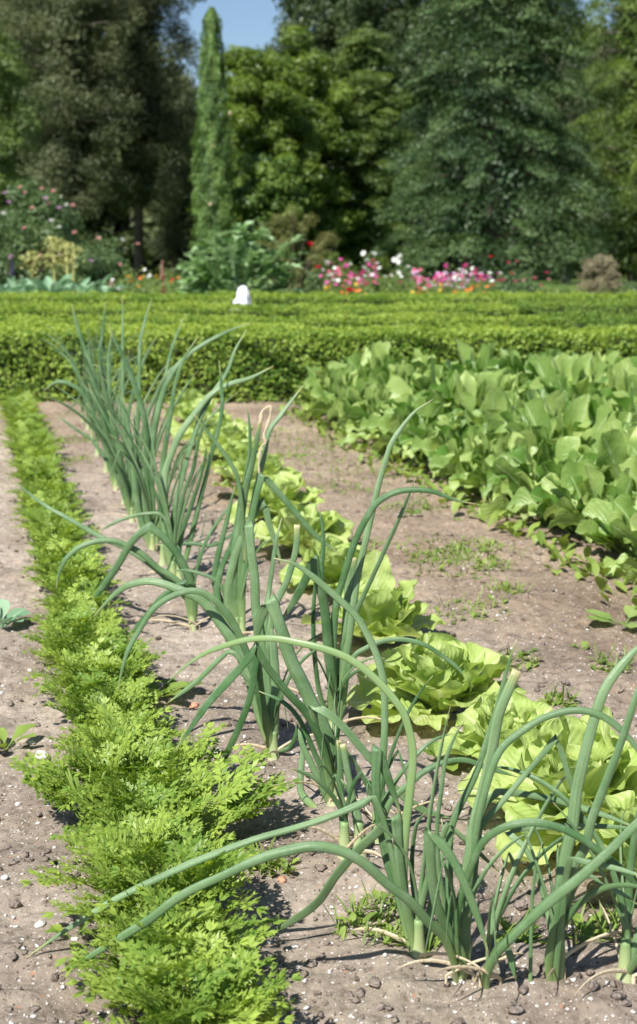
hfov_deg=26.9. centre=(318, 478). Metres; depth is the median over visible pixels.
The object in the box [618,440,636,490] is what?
spinach plant
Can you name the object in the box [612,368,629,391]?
spinach plant
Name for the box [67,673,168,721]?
carrot plant
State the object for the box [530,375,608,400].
spinach plant
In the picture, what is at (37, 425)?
carrot plant
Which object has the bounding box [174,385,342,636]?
onion plant
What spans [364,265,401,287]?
cosmos plant
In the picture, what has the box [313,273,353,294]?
cosmos plant
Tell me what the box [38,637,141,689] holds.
carrot plant
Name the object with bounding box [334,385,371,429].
spinach plant
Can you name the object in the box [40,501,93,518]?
carrot plant
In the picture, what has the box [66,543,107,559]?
carrot plant
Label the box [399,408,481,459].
spinach plant
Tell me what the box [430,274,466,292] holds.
cosmos plant
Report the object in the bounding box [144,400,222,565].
onion plant
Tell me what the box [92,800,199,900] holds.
carrot plant
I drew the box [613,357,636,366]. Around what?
spinach plant
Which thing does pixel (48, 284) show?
broad leaved plant
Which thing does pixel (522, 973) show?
soil crumbs
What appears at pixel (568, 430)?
spinach plant
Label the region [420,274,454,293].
cosmos plant
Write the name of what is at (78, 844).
carrot plant
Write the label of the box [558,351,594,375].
spinach plant
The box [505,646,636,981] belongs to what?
onion plant
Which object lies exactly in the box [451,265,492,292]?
cosmos plant
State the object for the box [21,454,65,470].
carrot plant
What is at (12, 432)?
carrot plant
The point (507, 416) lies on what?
spinach plant
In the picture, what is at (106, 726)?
carrot plant
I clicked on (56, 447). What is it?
carrot plant
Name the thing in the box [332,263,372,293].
cosmos plant
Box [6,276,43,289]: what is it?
broad leaved plant
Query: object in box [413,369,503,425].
spinach plant
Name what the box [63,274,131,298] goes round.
broad leaved plant
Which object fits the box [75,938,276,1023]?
carrot plant
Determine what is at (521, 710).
lettuce
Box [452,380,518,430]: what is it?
spinach plant
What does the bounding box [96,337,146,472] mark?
onion plant
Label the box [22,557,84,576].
carrot plant
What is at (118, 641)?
carrot plant
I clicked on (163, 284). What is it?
flower spike
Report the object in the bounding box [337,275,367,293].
cosmos plant
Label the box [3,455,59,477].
carrot plant
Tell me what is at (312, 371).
spinach plant
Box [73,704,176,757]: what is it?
carrot plant
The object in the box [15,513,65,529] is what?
carrot plant
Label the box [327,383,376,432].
spinach plant
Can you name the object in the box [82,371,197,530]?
onion plant
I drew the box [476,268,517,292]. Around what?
cosmos plant
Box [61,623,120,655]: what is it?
carrot plant
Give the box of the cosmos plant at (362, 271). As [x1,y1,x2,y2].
[348,269,377,293]
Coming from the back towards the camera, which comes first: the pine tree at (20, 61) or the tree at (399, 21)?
the tree at (399, 21)
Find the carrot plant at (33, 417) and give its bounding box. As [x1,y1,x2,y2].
[24,414,51,425]
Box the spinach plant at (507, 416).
[499,407,566,438]
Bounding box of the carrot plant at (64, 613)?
[38,612,103,629]
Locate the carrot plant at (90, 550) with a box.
[43,545,111,573]
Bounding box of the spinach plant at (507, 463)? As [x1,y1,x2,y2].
[480,436,580,525]
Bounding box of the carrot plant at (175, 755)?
[113,730,214,776]
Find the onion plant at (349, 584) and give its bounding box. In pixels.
[283,399,474,732]
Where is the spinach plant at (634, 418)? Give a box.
[626,415,636,424]
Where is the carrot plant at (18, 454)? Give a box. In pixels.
[10,451,39,458]
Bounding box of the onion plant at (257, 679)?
[93,518,321,774]
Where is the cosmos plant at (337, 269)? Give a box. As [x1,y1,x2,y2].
[312,258,345,293]
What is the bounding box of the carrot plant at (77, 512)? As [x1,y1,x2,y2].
[44,510,87,522]
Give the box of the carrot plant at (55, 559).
[31,557,97,578]
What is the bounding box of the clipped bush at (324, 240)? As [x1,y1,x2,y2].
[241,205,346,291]
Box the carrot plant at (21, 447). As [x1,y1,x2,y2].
[14,445,48,454]
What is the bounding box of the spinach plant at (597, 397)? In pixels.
[583,381,633,405]
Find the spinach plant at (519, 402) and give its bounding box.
[513,389,568,412]
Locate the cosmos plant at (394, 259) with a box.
[392,254,424,289]
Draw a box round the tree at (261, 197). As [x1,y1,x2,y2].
[218,151,309,281]
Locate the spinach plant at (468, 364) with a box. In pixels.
[435,359,477,382]
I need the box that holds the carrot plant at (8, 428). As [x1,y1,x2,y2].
[3,420,36,433]
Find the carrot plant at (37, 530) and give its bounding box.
[29,526,59,546]
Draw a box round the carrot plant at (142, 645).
[75,638,167,677]
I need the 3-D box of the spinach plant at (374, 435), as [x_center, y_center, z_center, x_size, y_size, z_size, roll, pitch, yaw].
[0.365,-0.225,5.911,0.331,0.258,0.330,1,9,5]
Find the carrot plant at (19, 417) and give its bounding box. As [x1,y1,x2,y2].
[12,411,32,423]
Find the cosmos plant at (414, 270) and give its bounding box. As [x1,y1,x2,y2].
[401,265,439,292]
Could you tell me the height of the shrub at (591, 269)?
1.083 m
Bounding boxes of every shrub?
[316,250,358,287]
[370,273,412,294]
[575,253,626,293]
[593,275,636,293]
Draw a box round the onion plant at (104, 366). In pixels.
[79,317,120,409]
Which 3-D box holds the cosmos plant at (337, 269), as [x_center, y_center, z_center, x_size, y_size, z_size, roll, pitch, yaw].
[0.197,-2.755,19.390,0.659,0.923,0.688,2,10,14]
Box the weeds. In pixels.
[54,423,636,951]
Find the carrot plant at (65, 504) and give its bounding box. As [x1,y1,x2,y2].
[56,498,85,516]
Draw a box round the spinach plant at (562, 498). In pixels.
[529,473,636,543]
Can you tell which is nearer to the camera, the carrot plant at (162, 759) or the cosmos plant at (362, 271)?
the carrot plant at (162, 759)
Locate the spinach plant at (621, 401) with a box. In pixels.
[601,387,636,417]
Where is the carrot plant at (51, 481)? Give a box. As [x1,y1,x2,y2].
[24,474,69,488]
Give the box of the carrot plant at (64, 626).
[37,603,116,638]
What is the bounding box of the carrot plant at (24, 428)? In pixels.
[11,425,32,442]
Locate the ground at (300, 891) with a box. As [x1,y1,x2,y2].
[0,277,636,1023]
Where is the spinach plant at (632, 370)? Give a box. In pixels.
[620,357,636,375]
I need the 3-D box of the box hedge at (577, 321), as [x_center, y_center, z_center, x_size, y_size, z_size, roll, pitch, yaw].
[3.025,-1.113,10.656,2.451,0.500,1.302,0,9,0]
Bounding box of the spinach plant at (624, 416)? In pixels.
[562,399,636,428]
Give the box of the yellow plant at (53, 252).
[36,236,70,280]
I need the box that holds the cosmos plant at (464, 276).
[453,255,472,289]
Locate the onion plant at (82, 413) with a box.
[69,331,94,422]
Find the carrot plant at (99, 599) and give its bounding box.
[51,589,110,619]
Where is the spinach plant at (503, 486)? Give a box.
[492,465,538,515]
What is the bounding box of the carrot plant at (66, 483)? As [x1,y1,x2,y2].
[37,478,79,494]
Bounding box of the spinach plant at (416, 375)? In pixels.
[410,372,446,384]
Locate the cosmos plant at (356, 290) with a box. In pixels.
[345,280,374,298]
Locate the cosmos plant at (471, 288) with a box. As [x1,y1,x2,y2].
[460,282,479,293]
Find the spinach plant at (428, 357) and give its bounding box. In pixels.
[413,355,435,360]
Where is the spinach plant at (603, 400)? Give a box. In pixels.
[601,391,615,410]
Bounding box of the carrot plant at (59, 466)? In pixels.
[48,458,68,473]
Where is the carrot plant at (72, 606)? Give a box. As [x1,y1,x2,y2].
[46,599,126,624]
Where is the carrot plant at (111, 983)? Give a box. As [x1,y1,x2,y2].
[72,912,277,1011]
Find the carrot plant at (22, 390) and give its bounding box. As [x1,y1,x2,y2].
[6,387,31,397]
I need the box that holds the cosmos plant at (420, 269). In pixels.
[404,268,437,292]
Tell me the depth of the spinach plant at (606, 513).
3.64 m
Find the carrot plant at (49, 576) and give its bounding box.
[25,567,85,594]
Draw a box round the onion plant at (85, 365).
[69,336,118,390]
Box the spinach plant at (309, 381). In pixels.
[303,366,371,393]
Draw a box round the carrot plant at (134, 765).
[66,742,181,789]
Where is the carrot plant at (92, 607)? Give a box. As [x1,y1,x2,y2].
[74,599,126,638]
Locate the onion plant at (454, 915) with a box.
[63,639,636,983]
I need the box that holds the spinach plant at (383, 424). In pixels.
[367,394,451,435]
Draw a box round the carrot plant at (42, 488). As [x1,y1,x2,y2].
[24,479,61,496]
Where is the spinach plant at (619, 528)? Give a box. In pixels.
[609,511,636,584]
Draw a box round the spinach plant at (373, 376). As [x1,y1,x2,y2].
[368,354,447,385]
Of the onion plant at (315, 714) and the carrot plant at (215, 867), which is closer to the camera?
the carrot plant at (215, 867)
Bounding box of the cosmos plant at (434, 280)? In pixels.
[416,276,442,291]
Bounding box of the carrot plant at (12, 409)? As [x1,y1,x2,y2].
[0,403,27,419]
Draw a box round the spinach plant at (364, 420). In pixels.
[360,404,399,453]
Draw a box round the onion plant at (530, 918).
[433,776,636,989]
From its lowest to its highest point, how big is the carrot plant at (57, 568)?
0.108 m
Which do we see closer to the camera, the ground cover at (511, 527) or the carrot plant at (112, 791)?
the carrot plant at (112, 791)
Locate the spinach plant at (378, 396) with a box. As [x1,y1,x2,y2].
[338,383,389,442]
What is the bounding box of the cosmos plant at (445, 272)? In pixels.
[428,258,459,292]
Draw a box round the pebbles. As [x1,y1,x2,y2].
[0,428,636,1023]
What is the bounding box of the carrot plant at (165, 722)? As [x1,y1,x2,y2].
[65,705,193,756]
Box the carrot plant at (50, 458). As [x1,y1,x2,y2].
[17,454,66,473]
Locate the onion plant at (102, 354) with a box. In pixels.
[82,310,150,416]
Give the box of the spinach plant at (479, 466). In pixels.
[438,431,510,496]
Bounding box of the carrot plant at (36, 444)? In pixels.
[13,434,58,453]
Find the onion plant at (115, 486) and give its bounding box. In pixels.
[44,305,155,490]
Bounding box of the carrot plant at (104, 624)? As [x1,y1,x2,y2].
[51,606,148,648]
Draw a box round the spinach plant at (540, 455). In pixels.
[480,431,551,500]
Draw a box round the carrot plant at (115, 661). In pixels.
[64,649,161,690]
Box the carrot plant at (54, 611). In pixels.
[27,592,119,632]
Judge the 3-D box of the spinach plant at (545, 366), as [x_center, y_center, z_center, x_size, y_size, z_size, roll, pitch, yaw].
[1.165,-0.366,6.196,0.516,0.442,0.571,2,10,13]
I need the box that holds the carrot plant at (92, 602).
[56,594,126,623]
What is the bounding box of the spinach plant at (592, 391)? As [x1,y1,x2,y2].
[552,386,612,400]
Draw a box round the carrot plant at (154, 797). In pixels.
[49,779,203,862]
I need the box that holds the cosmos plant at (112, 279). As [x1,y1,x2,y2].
[99,278,126,289]
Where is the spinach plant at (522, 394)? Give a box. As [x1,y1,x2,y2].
[505,380,551,401]
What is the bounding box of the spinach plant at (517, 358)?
[498,348,561,368]
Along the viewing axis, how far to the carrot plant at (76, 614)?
2.85 m
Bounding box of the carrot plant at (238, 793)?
[168,743,301,840]
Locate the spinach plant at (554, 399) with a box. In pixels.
[486,389,566,439]
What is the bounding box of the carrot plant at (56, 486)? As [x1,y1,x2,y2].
[17,483,76,508]
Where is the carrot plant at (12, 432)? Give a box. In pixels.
[0,420,34,440]
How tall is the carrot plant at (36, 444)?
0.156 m
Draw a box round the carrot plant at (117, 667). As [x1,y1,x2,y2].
[56,649,153,692]
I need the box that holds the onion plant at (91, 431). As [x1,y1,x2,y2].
[46,323,113,442]
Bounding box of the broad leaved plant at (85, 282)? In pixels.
[81,277,110,291]
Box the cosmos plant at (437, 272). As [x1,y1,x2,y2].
[428,271,447,290]
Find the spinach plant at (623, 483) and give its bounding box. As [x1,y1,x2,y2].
[547,464,635,550]
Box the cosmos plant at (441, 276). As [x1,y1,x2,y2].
[422,270,449,291]
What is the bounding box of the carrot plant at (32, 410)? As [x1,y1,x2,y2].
[19,404,50,418]
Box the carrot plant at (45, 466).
[27,463,76,481]
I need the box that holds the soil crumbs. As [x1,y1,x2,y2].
[0,425,636,1023]
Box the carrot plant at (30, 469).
[14,458,38,473]
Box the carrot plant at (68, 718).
[54,704,128,745]
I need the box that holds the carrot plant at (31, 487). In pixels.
[16,482,53,498]
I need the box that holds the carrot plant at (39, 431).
[13,426,63,442]
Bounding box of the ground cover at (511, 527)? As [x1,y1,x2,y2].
[274,404,636,607]
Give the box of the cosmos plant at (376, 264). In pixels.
[356,259,383,289]
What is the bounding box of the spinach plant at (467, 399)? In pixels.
[456,388,484,423]
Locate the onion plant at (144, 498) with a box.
[88,322,250,550]
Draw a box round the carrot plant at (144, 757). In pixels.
[88,730,186,772]
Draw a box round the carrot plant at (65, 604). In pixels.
[49,582,106,619]
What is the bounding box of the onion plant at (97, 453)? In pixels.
[48,339,142,456]
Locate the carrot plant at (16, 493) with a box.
[4,477,45,494]
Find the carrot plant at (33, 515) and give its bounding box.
[23,509,69,537]
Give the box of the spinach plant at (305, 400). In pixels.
[294,384,323,416]
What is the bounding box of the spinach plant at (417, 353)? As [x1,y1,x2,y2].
[413,348,458,373]
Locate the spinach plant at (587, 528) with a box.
[575,494,636,560]
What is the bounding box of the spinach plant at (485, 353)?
[455,338,495,372]
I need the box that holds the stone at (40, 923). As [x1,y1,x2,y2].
[34,919,45,928]
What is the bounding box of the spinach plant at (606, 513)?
[582,493,636,576]
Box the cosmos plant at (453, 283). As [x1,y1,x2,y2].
[439,276,463,291]
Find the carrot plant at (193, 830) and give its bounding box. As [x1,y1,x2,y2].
[118,816,211,862]
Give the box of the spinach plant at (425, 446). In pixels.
[411,417,484,455]
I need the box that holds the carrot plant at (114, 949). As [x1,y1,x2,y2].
[55,909,237,1023]
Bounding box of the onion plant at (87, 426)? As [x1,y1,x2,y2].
[38,324,118,429]
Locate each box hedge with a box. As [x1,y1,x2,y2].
[0,290,636,310]
[0,299,521,322]
[0,309,554,335]
[0,319,636,403]
[504,298,636,324]
[536,308,636,335]
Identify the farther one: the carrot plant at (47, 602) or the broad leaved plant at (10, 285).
the broad leaved plant at (10, 285)
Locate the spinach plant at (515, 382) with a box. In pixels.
[483,368,549,393]
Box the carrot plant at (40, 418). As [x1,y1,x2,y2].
[9,413,49,426]
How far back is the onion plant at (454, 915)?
1.56 m
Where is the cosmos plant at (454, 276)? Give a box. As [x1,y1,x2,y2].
[442,275,465,290]
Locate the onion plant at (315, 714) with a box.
[174,593,450,818]
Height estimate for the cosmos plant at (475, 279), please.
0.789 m
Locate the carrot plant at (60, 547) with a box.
[22,537,81,574]
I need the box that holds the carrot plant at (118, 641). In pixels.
[62,633,156,679]
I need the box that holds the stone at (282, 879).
[278,876,285,882]
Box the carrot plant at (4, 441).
[0,435,44,448]
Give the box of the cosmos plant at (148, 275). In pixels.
[136,266,166,298]
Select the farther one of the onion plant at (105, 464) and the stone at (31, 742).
the onion plant at (105, 464)
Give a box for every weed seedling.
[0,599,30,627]
[0,724,35,749]
[45,917,101,947]
[143,681,187,698]
[161,678,203,690]
[398,509,421,515]
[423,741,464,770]
[569,641,591,648]
[586,605,636,627]
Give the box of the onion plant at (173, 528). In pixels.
[98,329,272,579]
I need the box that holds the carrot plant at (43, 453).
[13,446,60,463]
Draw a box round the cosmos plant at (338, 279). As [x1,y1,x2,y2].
[319,265,364,292]
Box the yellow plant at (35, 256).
[16,250,45,284]
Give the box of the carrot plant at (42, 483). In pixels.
[22,474,77,495]
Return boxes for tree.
[0,0,63,271]
[0,0,146,245]
[0,16,49,243]
[76,0,206,285]
[130,62,208,285]
[186,43,329,279]
[189,7,237,281]
[218,151,309,281]
[258,0,402,256]
[263,24,366,287]
[314,22,423,280]
[331,0,491,281]
[508,42,627,283]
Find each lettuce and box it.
[162,389,218,417]
[164,397,231,432]
[171,411,252,441]
[196,420,253,457]
[204,436,280,472]
[211,452,304,488]
[225,470,324,523]
[254,503,354,548]
[279,533,372,593]
[301,550,445,642]
[346,632,526,730]
[433,691,554,758]
[457,706,636,864]
[546,790,636,877]
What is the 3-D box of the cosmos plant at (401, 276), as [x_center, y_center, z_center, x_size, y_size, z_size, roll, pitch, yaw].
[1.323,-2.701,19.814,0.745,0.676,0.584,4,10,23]
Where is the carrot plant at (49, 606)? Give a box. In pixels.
[29,594,79,620]
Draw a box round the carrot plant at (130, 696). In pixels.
[76,677,164,722]
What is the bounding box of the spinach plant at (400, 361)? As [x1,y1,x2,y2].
[341,353,403,381]
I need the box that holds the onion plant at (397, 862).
[25,635,500,973]
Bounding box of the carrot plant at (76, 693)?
[31,667,136,724]
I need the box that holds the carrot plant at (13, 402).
[0,400,24,411]
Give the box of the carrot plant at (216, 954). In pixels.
[108,919,288,1023]
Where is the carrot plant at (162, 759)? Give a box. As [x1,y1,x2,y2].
[80,742,182,796]
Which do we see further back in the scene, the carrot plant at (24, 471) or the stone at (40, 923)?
the carrot plant at (24, 471)
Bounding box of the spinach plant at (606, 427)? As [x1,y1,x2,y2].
[500,419,616,498]
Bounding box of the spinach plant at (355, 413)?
[340,400,388,449]
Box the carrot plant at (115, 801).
[60,772,196,852]
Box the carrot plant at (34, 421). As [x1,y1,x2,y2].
[21,415,43,428]
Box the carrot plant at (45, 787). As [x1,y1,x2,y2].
[7,750,105,829]
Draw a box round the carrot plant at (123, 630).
[60,626,129,642]
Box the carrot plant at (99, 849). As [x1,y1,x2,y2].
[81,834,192,925]
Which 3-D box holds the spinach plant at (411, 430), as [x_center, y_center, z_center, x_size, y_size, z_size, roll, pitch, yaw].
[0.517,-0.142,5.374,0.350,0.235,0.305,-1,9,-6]
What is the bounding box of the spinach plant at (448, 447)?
[428,422,506,491]
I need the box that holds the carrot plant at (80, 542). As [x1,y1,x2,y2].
[26,536,89,558]
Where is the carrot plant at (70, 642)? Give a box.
[35,629,123,670]
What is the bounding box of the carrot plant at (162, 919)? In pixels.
[111,883,285,990]
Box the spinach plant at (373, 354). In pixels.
[325,341,390,378]
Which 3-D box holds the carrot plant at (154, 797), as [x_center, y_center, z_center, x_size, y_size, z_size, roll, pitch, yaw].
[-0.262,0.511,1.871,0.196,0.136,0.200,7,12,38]
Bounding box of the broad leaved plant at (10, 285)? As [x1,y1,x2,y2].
[0,277,65,298]
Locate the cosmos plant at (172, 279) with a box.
[162,277,179,293]
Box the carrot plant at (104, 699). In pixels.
[58,696,172,749]
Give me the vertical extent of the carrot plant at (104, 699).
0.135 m
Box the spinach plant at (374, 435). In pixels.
[365,398,401,453]
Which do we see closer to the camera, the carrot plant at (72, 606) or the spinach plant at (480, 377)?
the carrot plant at (72, 606)
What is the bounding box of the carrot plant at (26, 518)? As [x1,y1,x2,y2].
[9,505,56,523]
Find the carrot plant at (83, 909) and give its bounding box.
[42,847,237,933]
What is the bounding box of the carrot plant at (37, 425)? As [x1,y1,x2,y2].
[25,417,40,428]
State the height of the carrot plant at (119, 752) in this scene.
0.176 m
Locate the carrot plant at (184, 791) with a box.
[98,760,199,834]
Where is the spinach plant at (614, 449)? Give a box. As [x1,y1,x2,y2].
[558,420,636,493]
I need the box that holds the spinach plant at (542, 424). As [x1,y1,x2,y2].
[504,393,612,449]
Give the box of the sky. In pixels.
[103,0,628,245]
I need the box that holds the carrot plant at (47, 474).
[26,465,76,489]
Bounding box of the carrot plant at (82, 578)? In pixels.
[58,574,109,596]
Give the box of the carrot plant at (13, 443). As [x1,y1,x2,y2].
[4,432,44,454]
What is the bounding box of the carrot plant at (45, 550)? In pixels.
[35,534,70,566]
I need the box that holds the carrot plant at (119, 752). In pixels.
[30,722,164,820]
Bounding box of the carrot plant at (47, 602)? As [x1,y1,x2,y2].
[29,578,89,607]
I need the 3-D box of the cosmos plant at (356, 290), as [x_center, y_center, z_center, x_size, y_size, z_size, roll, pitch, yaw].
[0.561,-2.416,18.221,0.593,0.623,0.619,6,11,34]
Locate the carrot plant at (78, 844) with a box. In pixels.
[19,829,146,900]
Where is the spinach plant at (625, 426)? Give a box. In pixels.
[578,420,628,452]
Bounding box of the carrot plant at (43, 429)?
[28,427,58,436]
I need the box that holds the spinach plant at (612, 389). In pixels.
[601,375,617,390]
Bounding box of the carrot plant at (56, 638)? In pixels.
[36,617,122,665]
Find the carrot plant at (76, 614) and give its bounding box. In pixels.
[18,608,96,645]
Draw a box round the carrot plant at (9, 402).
[0,401,25,407]
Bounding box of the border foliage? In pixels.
[100,260,635,298]
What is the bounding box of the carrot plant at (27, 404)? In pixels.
[13,399,42,411]
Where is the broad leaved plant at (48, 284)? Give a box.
[23,270,103,298]
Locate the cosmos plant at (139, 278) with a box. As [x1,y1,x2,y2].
[121,275,145,294]
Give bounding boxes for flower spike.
[8,254,15,276]
[155,262,168,287]
[161,274,166,294]
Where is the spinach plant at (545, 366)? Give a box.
[518,352,608,401]
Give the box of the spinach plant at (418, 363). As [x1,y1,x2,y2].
[413,360,449,378]
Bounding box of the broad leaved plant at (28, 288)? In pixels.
[22,274,86,291]
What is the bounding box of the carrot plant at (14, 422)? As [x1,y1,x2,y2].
[1,418,30,426]
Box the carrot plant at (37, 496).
[19,492,52,515]
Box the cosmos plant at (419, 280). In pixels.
[413,276,431,293]
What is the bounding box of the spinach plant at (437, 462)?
[428,435,500,495]
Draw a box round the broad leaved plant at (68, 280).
[53,274,101,291]
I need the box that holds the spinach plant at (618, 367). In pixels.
[591,361,629,389]
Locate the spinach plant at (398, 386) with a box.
[384,350,476,398]
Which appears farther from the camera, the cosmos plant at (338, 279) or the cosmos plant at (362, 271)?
the cosmos plant at (362, 271)
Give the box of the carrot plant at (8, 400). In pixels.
[0,393,21,405]
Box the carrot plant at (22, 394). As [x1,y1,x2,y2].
[18,390,36,401]
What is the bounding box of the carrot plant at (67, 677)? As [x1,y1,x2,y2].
[32,650,116,702]
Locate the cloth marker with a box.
[231,286,251,309]
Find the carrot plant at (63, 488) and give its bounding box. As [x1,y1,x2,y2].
[43,483,85,501]
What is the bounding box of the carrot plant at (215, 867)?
[107,830,269,932]
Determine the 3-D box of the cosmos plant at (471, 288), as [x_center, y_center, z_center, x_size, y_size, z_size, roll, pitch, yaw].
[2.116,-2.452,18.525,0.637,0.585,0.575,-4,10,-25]
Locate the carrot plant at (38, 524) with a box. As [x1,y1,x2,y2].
[17,511,78,533]
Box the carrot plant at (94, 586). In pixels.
[45,576,128,608]
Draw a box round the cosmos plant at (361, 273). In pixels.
[353,272,375,293]
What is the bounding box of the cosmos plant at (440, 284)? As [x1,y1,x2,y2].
[439,283,458,293]
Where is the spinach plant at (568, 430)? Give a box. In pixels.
[507,419,591,443]
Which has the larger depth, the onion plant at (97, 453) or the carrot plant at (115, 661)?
the onion plant at (97, 453)
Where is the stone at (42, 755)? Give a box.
[35,750,48,758]
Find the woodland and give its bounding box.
[0,0,636,279]
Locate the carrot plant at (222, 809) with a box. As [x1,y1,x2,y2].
[89,793,239,847]
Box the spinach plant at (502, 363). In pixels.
[444,358,511,381]
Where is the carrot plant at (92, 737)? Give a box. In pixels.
[62,703,173,784]
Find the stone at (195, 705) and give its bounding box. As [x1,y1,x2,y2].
[189,702,198,708]
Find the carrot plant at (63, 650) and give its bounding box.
[23,647,121,688]
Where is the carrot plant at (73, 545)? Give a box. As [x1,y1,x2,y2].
[35,539,97,566]
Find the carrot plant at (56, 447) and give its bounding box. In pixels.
[41,438,62,454]
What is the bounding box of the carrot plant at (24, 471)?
[1,456,53,479]
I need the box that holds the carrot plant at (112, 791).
[58,765,203,824]
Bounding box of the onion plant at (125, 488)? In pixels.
[44,297,182,522]
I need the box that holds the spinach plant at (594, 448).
[579,423,636,453]
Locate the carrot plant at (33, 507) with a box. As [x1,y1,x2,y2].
[8,497,64,515]
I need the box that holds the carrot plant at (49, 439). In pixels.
[37,432,63,444]
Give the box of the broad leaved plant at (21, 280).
[19,278,65,287]
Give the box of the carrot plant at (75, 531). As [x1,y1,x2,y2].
[33,528,97,550]
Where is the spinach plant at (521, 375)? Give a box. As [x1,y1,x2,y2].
[471,367,536,390]
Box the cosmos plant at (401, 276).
[396,275,432,293]
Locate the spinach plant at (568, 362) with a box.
[508,354,584,386]
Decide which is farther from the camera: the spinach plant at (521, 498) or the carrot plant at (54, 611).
the spinach plant at (521, 498)
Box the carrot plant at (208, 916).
[128,882,261,960]
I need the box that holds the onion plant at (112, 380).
[75,329,142,419]
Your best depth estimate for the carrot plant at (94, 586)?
3.19 m
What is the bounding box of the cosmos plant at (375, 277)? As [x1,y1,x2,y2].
[361,265,394,293]
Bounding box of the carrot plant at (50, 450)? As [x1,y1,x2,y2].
[16,445,67,460]
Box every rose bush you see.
[0,179,110,286]
[62,234,144,291]
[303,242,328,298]
[487,255,552,298]
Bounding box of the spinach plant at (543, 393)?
[513,387,569,402]
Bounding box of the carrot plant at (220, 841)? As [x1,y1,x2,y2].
[144,828,254,871]
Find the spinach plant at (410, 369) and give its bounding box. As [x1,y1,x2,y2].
[369,361,450,387]
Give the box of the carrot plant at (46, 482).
[17,478,58,492]
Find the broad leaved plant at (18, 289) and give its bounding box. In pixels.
[3,282,25,295]
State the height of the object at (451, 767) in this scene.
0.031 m
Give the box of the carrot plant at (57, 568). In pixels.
[25,556,98,581]
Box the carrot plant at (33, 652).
[21,623,97,668]
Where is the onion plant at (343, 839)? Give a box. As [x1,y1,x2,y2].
[291,740,385,863]
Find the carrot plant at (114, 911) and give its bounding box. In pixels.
[61,889,222,976]
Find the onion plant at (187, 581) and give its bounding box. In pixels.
[10,478,233,633]
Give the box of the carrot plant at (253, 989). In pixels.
[143,935,303,1023]
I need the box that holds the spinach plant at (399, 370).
[364,363,442,397]
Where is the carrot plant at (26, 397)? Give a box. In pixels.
[6,393,40,410]
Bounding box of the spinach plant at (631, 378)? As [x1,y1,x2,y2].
[626,374,636,390]
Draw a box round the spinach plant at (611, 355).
[587,349,618,372]
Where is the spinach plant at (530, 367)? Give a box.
[483,348,570,380]
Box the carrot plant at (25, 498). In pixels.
[11,490,63,515]
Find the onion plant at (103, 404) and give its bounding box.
[71,333,172,503]
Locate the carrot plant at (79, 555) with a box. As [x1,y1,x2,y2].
[38,545,107,573]
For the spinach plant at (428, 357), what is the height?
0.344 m
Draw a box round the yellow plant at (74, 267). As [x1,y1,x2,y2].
[43,242,84,282]
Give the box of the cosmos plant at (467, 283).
[458,272,478,291]
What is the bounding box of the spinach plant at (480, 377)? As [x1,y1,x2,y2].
[413,371,503,413]
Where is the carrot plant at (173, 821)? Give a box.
[82,811,184,866]
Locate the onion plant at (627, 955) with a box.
[482,766,636,994]
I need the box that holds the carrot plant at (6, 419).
[0,410,30,424]
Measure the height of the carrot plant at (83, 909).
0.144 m
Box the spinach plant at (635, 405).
[633,402,636,415]
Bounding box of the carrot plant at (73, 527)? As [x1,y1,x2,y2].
[41,519,97,541]
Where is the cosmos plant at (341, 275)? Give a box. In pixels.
[311,261,350,293]
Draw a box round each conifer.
[362,0,624,289]
[553,0,636,287]
[610,80,636,277]
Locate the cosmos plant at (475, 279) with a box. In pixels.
[473,267,496,291]
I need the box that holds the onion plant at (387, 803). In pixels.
[274,558,518,844]
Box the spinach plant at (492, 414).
[464,409,505,427]
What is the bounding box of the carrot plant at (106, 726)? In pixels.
[53,710,145,768]
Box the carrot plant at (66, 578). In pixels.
[39,572,88,596]
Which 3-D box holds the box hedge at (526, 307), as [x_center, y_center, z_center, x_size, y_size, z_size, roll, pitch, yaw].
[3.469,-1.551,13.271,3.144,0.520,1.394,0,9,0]
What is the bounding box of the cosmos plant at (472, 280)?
[460,270,488,291]
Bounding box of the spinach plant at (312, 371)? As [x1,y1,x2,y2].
[304,364,355,410]
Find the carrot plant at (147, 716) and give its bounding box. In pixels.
[70,708,156,735]
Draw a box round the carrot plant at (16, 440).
[3,433,36,450]
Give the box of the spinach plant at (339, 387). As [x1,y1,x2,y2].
[302,365,369,420]
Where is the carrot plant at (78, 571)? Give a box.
[35,559,108,583]
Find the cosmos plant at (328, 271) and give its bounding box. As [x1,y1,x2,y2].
[321,270,335,291]
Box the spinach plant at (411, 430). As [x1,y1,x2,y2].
[402,415,480,448]
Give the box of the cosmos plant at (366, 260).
[352,251,380,288]
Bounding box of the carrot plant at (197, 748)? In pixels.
[145,721,244,776]
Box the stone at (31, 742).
[27,740,36,744]
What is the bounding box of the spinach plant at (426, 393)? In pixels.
[401,386,428,400]
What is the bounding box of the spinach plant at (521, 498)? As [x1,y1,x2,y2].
[506,452,609,532]
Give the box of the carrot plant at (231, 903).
[107,836,256,918]
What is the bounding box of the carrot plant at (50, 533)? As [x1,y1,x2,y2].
[28,518,89,547]
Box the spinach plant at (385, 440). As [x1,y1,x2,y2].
[372,405,452,467]
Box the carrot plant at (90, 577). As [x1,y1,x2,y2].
[37,553,124,590]
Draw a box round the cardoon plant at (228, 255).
[173,220,318,298]
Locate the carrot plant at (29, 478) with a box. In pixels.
[11,469,53,485]
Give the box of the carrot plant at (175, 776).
[78,764,222,811]
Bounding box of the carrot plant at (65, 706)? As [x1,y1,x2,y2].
[42,685,152,732]
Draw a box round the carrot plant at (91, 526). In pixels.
[39,513,100,533]
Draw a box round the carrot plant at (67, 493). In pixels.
[39,486,85,509]
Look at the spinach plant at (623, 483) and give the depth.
3.86 m
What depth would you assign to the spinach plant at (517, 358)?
7.23 m

